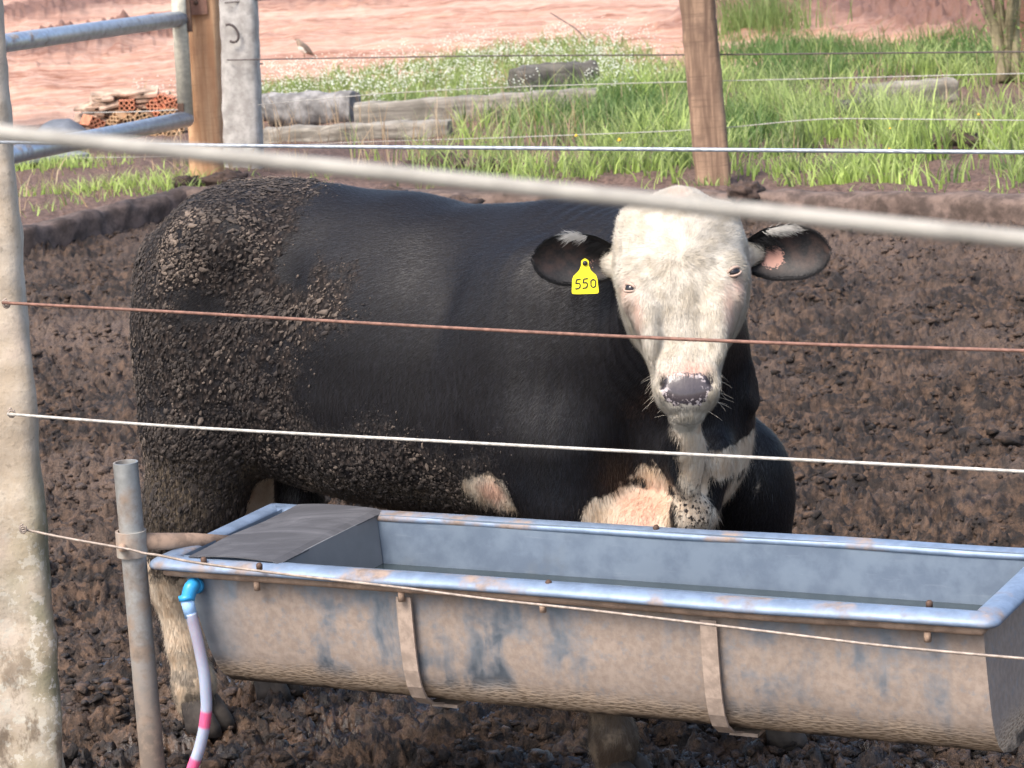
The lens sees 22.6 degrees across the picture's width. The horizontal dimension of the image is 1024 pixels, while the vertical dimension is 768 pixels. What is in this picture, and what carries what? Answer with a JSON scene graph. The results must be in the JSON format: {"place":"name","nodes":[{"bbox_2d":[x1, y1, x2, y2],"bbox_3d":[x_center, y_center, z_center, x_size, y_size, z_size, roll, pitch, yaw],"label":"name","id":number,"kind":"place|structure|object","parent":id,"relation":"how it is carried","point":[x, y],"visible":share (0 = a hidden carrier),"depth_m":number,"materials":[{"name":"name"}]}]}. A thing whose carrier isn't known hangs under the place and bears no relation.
{"place":"outdoors","nodes":[
{"label":"outdoors","id":0,"kind":"place"},
{"bbox_2d":[15,123,188,216],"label":"dry grass","id":1,"kind":"structure","parent":0,"point":[96,181],"depth_m":19.60,"materials":[{"name":"plant"}]},
{"bbox_2d":[15,150,224,198],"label":"bright grass","id":2,"kind":"structure","parent":0,"point":[115,184],"depth_m":19.19,"materials":[{"name":"green plant"}]},
{"bbox_2d":[0,124,1023,248],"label":"cable","id":3,"kind":"object","parent":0,"point":[885,225],"visible":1,"depth_m":1.24,"materials":[{"name":"white metal"}]},
{"bbox_2d":[3,0,1023,767],"bbox_3d":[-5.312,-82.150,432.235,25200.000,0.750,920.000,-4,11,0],"label":"ground","id":4,"kind":"structure","parent":0,"point":[357,728],"depth_m":12.20,"materials":[{"name":"soil"}]},
{"bbox_2d":[0,0,65,767],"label":"concrete post","id":5,"kind":"object","parent":4,"relation":"on","point":[30,718],"visible":0.98,"depth_m":5.96,"materials":[{"name":"concrete"}]},
{"bbox_2d":[0,141,1023,153],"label":"fence cable","id":6,"kind":"object","parent":5,"relation":"attached to","point":[810,150],"visible":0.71,"depth_m":5.03,"materials":[{"name":"silver metal"}]},
{"bbox_2d":[2,301,1023,352],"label":"fence cable","id":7,"kind":"object","parent":5,"relation":"attached to","point":[551,332],"visible":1,"depth_m":5.20,"materials":[{"name":"metal"}]},
{"bbox_2d":[7,413,1023,472],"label":"fence cable","id":8,"kind":"object","parent":5,"relation":"attached to","point":[555,447],"visible":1,"depth_m":5.25,"materials":[{"name":"silver metal"}]},
{"bbox_2d":[21,528,1023,659],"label":"fence cable","id":9,"kind":"object","parent":5,"relation":"attached to","point":[577,608],"visible":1,"depth_m":5.31,"materials":[{"name":"metal"}]},
{"bbox_2d":[18,150,88,164],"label":"flat slab","id":10,"kind":"structure","parent":4,"relation":"on","point":[69,156],"depth_m":21.33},
{"bbox_2d":[40,118,85,131],"bbox_3d":[-4.021,-2.132,22.713,0.532,0.368,0.900,-4,11,0],"label":"curved sheet","id":11,"kind":"object","parent":4,"relation":"on","point":[66,124],"visible":0.24,"depth_m":23.01,"materials":[{"name":"grey metal"}]},
{"bbox_2d":[80,114,105,128],"bbox_3d":[-3.854,-2.401,23.536,0.145,0.095,0.240,23,-4,-30],"label":"hollow brick","id":12,"kind":"object","parent":4,"relation":"on","point":[90,121],"visible":0.92,"depth_m":23.47,"materials":[{"name":"orange brick"}]},
{"bbox_2d":[84,109,145,129],"bbox_3d":[-3.532,-2.528,24.018,1.240,0.394,1.000,-4,11,0],"label":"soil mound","id":13,"kind":"object","parent":4,"relation":"on","point":[87,128],"visible":0.14,"depth_m":23.75,"materials":[{"name":"soil"}]},
{"bbox_2d":[106,109,133,125],"bbox_3d":[-3.596,-2.439,23.550,0.145,0.095,0.240,-44,-10,29],"label":"hollow brick","id":14,"kind":"object","parent":13,"relation":"on","point":[116,118],"visible":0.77,"depth_m":23.46,"materials":[{"name":"brick"}]},
{"bbox_2d":[118,98,134,110],"bbox_3d":[-3.551,-2.579,23.626,0.145,0.095,0.240,-5,11,-6],"label":"hollow brick","id":15,"kind":"object","parent":14,"relation":"on","point":[127,104],"visible":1,"depth_m":23.52,"materials":[{"name":"orange brick"}]},
{"bbox_2d":[74,87,177,126],"bbox_3d":[-3.508,-2.571,23.905,1.155,0.409,0.668,-4,11,0],"label":"stack of bricks","id":16,"kind":"object","parent":13,"relation":"on","point":[99,101],"visible":0.55,"depth_m":23.66,"materials":[{"name":"brick"}]},
{"bbox_2d":[82,109,177,112],"bbox_3d":[-3.081,-2.215,20.778,1.278,0.046,0.008,6,15,41],"label":"fence wire","id":17,"kind":"object","parent":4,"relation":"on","point":[129,111],"visible":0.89,"depth_m":20.80,"materials":[{"name":"grey metal"}]},
{"bbox_2d":[152,132,168,135],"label":"hollow brick","id":18,"kind":"object","parent":4,"relation":"on","point":[163,133],"visible":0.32,"depth_m":23.39,"materials":[{"name":"brick"}]},
{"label":"hollow brick","id":19,"kind":"object","parent":18,"relation":"on","visible":0},
{"bbox_2d":[145,97,165,116],"bbox_3d":[-3.268,-2.557,23.617,0.095,0.145,0.240,-44,1,16],"label":"hollow brick","id":20,"kind":"object","parent":19,"relation":"on","point":[152,104],"visible":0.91,"depth_m":23.52,"materials":[{"name":"orange brick"}]},
{"bbox_2d":[159,107,175,115],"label":"hollow brick","id":21,"kind":"object","parent":19,"relation":"on","point":[161,113],"visible":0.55,"depth_m":23.48,"materials":[{"name":"brick"}]},
{"bbox_2d":[162,98,177,112],"bbox_3d":[-3.163,-2.570,23.620,0.145,0.095,0.240,-20,16,-20],"label":"hollow brick","id":22,"kind":"object","parent":21,"relation":"on","point":[174,103],"visible":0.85,"depth_m":23.52,"materials":[{"name":"orange brick"}]},
{"bbox_2d":[156,92,175,107],"bbox_3d":[-3.196,-2.624,23.649,0.145,0.095,0.240,16,10,-4],"label":"hollow brick","id":23,"kind":"object","parent":22,"relation":"on","point":[167,96],"visible":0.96,"depth_m":23.54,"materials":[{"name":"orange brick"}]},
{"bbox_2d":[113,459,229,767],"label":"steel post","id":24,"kind":"object","parent":4,"relation":"on","point":[130,532],"visible":0.89,"depth_m":5.95,"materials":[{"name":"grey metal"}]},
{"bbox_2d":[149,503,1023,751],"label":"water trough","id":25,"kind":"object","parent":24,"relation":"attached to","point":[448,651],"visible":0.97,"depth_m":5.61,"materials":[{"name":"metal"}]},
{"bbox_2d":[178,578,211,767],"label":"water hose","id":26,"kind":"object","parent":25,"relation":"hanging from","point":[192,587],"visible":1,"depth_m":5.91,"materials":[{"name":"white plastic"}]},
{"bbox_2d":[166,130,183,135],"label":"hollow brick","id":27,"kind":"object","parent":4,"relation":"on","point":[177,133],"visible":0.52,"depth_m":23.39,"materials":[{"name":"brick"}]},
{"bbox_2d":[169,127,187,133],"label":"hollow brick","id":28,"kind":"object","parent":27,"relation":"on","point":[184,129],"visible":0.26,"depth_m":23.45,"materials":[{"name":"brick"}]},
{"bbox_2d":[172,174,202,187],"bbox_3d":[-2.402,-1.489,18.978,0.249,0.123,0.238,-4,11,0],"label":"soil clod","id":29,"kind":"object","parent":4,"relation":"on","point":[188,178],"visible":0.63,"depth_m":18.91,"materials":[{"name":"soil"}]},
{"bbox_2d":[188,0,223,177],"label":"sleeper post","id":30,"kind":"object","parent":4,"relation":"on","point":[206,126],"visible":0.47,"depth_m":19.16,"materials":[{"name":"orange wood"}]},
{"bbox_2d":[5,0,193,163],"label":"pipe gate","id":31,"kind":"structure","parent":30,"relation":"attached to","point":[178,19],"depth_m":18.18,"materials":[{"name":"grey metal"}]},
{"bbox_2d":[200,169,248,186],"bbox_3d":[-2.121,-1.498,18.904,0.373,0.178,0.332,-1,11,16],"label":"soil clod","id":32,"kind":"object","parent":4,"relation":"on","point":[225,175],"visible":0.53,"depth_m":18.82,"materials":[{"name":"brown soil"}]},
{"bbox_2d":[219,0,263,168],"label":"concrete post","id":33,"kind":"object","parent":4,"relation":"on","point":[241,83],"visible":0.6,"depth_m":19.98,"materials":[{"name":"concrete"}]},
{"bbox_2d":[78,118,1023,157],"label":"fence wire","id":34,"kind":"object","parent":33,"relation":"attached to","point":[640,132],"visible":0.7,"depth_m":17.68,"materials":[{"name":"grey metal"}]},
{"bbox_2d":[227,51,1023,60],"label":"fence wire","id":35,"kind":"object","parent":33,"relation":"attached to","point":[642,55],"visible":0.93,"depth_m":17.62,"materials":[{"name":"grey metal"}]},
{"bbox_2d":[262,92,277,120],"bbox_3d":[-2.341,-2.633,24.366,0.257,0.270,0.251,-5,11,-8],"label":"timber log","id":36,"kind":"object","parent":4,"relation":"on","point":[264,95],"visible":0.07,"depth_m":24.25,"materials":[{"name":"wood"}]},
{"bbox_2d":[294,39,316,57],"bbox_3d":[-2.664,-4.324,33.047,0.292,0.278,0.116,-4,11,0],"label":"bird","id":37,"kind":"object","parent":4,"relation":"on","point":[303,47],"visible":0.93,"depth_m":33.00},
{"bbox_2d":[265,90,360,125],"bbox_3d":[-1.833,-2.545,23.669,0.849,0.342,0.341,0,12,20],"label":"timber log","id":38,"kind":"object","parent":4,"relation":"on","point":[318,110],"visible":0.81,"depth_m":23.55,"materials":[{"name":"wood"}]},
{"bbox_2d":[263,119,452,143],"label":"wooden beam","id":39,"kind":"structure","parent":4,"relation":"on","point":[308,132],"depth_m":21.66,"materials":[{"name":"grey wood"}]},
{"bbox_2d":[132,14,684,107],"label":"weeds","id":40,"kind":"object","parent":4,"relation":"on","point":[296,85],"visible":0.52,"depth_m":27.49,"materials":[{"name":"green plant"}]},
{"bbox_2d":[398,160,422,166],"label":"soil clod","id":41,"kind":"object","parent":4,"relation":"on","point":[408,163],"visible":0.26,"depth_m":18.80,"materials":[{"name":"soil"}]},
{"bbox_2d":[417,152,465,171],"bbox_3d":[-0.521,-1.605,18.895,0.391,0.206,0.416,-1,11,14],"label":"soil clod","id":42,"kind":"object","parent":4,"relation":"on","point":[437,162],"visible":0.29,"depth_m":18.81,"materials":[{"name":"soil"}]},
{"bbox_2d":[354,88,596,122],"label":"wooden beam","id":43,"kind":"structure","parent":4,"relation":"on","point":[404,109],"depth_m":22.61,"materials":[{"name":"grey wood"}]},
{"bbox_2d":[127,176,832,767],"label":"bull","id":44,"kind":"object","parent":4,"relation":"on","point":[297,246],"visible":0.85,"depth_m":6.27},
{"bbox_2d":[572,259,598,293],"bbox_3d":[0.164,-0.244,5.803,0.061,0.080,0.024,-4,11,0],"label":"ear tag","id":45,"kind":"object","parent":44,"relation":"hanging from","point":[584,280],"visible":1,"depth_m":5.80,"materials":[{"name":"yellow plastic"}]},
{"bbox_2d":[466,156,509,174],"bbox_3d":[-0.176,-1.559,18.541,0.334,0.178,0.348,-4,11,0],"label":"soil clod","id":46,"kind":"object","parent":4,"relation":"on","point":[493,167],"visible":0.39,"depth_m":18.44,"materials":[{"name":"brown soil"}]},
{"bbox_2d":[19,158,1022,217],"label":"short grass","id":47,"kind":"structure","parent":4,"relation":"on","point":[544,179],"depth_m":17.70,"materials":[{"name":"green plant"}]},
{"bbox_2d":[22,186,1023,256],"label":"kerb","id":48,"kind":"structure","parent":4,"relation":"on","point":[973,206],"depth_m":16.13,"materials":[{"name":"concrete"}]},
{"bbox_2d":[374,184,407,190],"bbox_3d":[-0.825,-1.272,17.369,0.293,0.161,0.299,-4,11,0],"label":"soil clod","id":49,"kind":"object","parent":48,"relation":"on","point":[391,187],"visible":0.27,"depth_m":17.34,"materials":[{"name":"brown soil"}]},
{"bbox_2d":[444,194,484,204],"bbox_3d":[-0.337,-1.125,16.428,0.359,0.183,0.351,-9,12,-27],"label":"soil clod","id":50,"kind":"object","parent":48,"relation":"on","point":[465,199],"visible":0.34,"depth_m":16.37,"materials":[{"name":"brown soil"}]},
{"bbox_2d":[726,179,765,201],"bbox_3d":[1.498,-1.220,16.274,0.265,0.163,0.317,-4,11,0],"label":"soil clod","id":51,"kind":"object","parent":48,"relation":"on","point":[746,191],"visible":0.88,"depth_m":16.20,"materials":[{"name":"brown soil"}]},
{"bbox_2d":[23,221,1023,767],"bbox_3d":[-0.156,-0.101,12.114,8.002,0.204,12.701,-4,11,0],"label":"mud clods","id":52,"kind":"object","parent":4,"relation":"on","point":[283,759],"visible":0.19,"depth_m":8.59,"materials":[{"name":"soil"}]},
{"bbox_2d":[507,60,599,91],"bbox_3d":[0.408,-2.951,24.907,0.838,0.372,0.369,-8,12,-20],"label":"timber log","id":53,"kind":"object","parent":4,"relation":"on","point":[532,73],"visible":0.48,"depth_m":24.75,"materials":[{"name":"grey wood"}]},
{"bbox_2d":[550,13,590,43],"bbox_3d":[0.771,-4.175,30.781,0.591,0.620,0.016,-4,11,0],"label":"twig","id":54,"kind":"object","parent":4,"relation":"on","point":[570,25],"visible":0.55,"depth_m":30.75,"materials":[{"name":"wood"}]},
{"bbox_2d":[171,32,1020,176],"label":"dry stalks","id":55,"kind":"object","parent":4,"relation":"on","point":[383,128],"visible":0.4,"depth_m":20.95,"materials":[{"name":"plant"}]},
{"bbox_2d":[679,0,730,184],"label":"sleeper post","id":56,"kind":"object","parent":4,"relation":"on","point":[703,68],"visible":0.76,"depth_m":16.97,"materials":[{"name":"brown wood"}]},
{"bbox_2d":[259,73,1023,104],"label":"fence wire","id":57,"kind":"object","parent":56,"relation":"attached to","point":[653,82],"visible":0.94,"depth_m":17.62,"materials":[{"name":"grey metal"}]},
{"bbox_2d":[715,0,852,42],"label":"thin bush","id":58,"kind":"object","parent":4,"relation":"on","point":[765,18],"visible":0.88,"depth_m":31.64,"materials":[{"name":"green plant"}]},
{"bbox_2d":[836,96,892,115],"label":"wooden beam","id":59,"kind":"structure","parent":4,"relation":"on","point":[847,104],"depth_m":21.30,"materials":[{"name":"grey wood"}]},
{"bbox_2d":[855,77,958,106],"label":"wooden beam","id":60,"kind":"structure","parent":4,"relation":"on","point":[949,82],"depth_m":21.57,"materials":[{"name":"grey wood"}]},
{"bbox_2d":[921,127,983,149],"bbox_3d":[3.131,-1.713,18.253,0.462,0.235,0.447,4,14,35],"label":"soil clod","id":61,"kind":"object","parent":4,"relation":"on","point":[954,146],"visible":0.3,"depth_m":18.12,"materials":[{"name":"soil"}]},
{"bbox_2d":[954,0,1023,82],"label":"shrub","id":62,"kind":"object","parent":4,"relation":"on","point":[1002,24],"visible":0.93,"depth_m":23.15,"materials":[{"name":"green plant"}]},
{"bbox_2d":[1005,0,1023,69],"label":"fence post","id":63,"kind":"object","parent":4,"relation":"on","point":[1021,18],"visible":0.12,"depth_m":23.70,"materials":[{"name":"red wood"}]},
{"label":"hollow brick","id":64,"kind":"object","parent":4,"relation":"on","visible":0},
{"bbox_2d":[122,112,141,122],"bbox_3d":[-3.488,-2.420,23.559,0.145,0.095,0.240,31,9,-6],"label":"hollow brick","id":65,"kind":"object","parent":64,"relation":"on","point":[129,114],"visible":0.45,"depth_m":23.45,"materials":[{"name":"brick"}]},
{"bbox_2d":[134,108,152,119],"bbox_3d":[-3.403,-2.461,23.576,0.145,0.095,0.240,26,4,-15],"label":"hollow brick","id":66,"kind":"object","parent":64,"relation":"on","point":[140,114],"visible":0.62,"depth_m":23.47,"materials":[{"name":"brick"}]},
{"bbox_2d":[310,21,1023,188],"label":"grass","id":67,"kind":"structure","parent":0,"point":[902,134],"depth_m":19.01,"materials":[{"name":"green plant"}]},
{"bbox_2d":[411,10,1023,155],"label":"dark grass","id":68,"kind":"structure","parent":0,"point":[839,47],"depth_m":24.95,"materials":[{"name":"green plant"}]}
]}

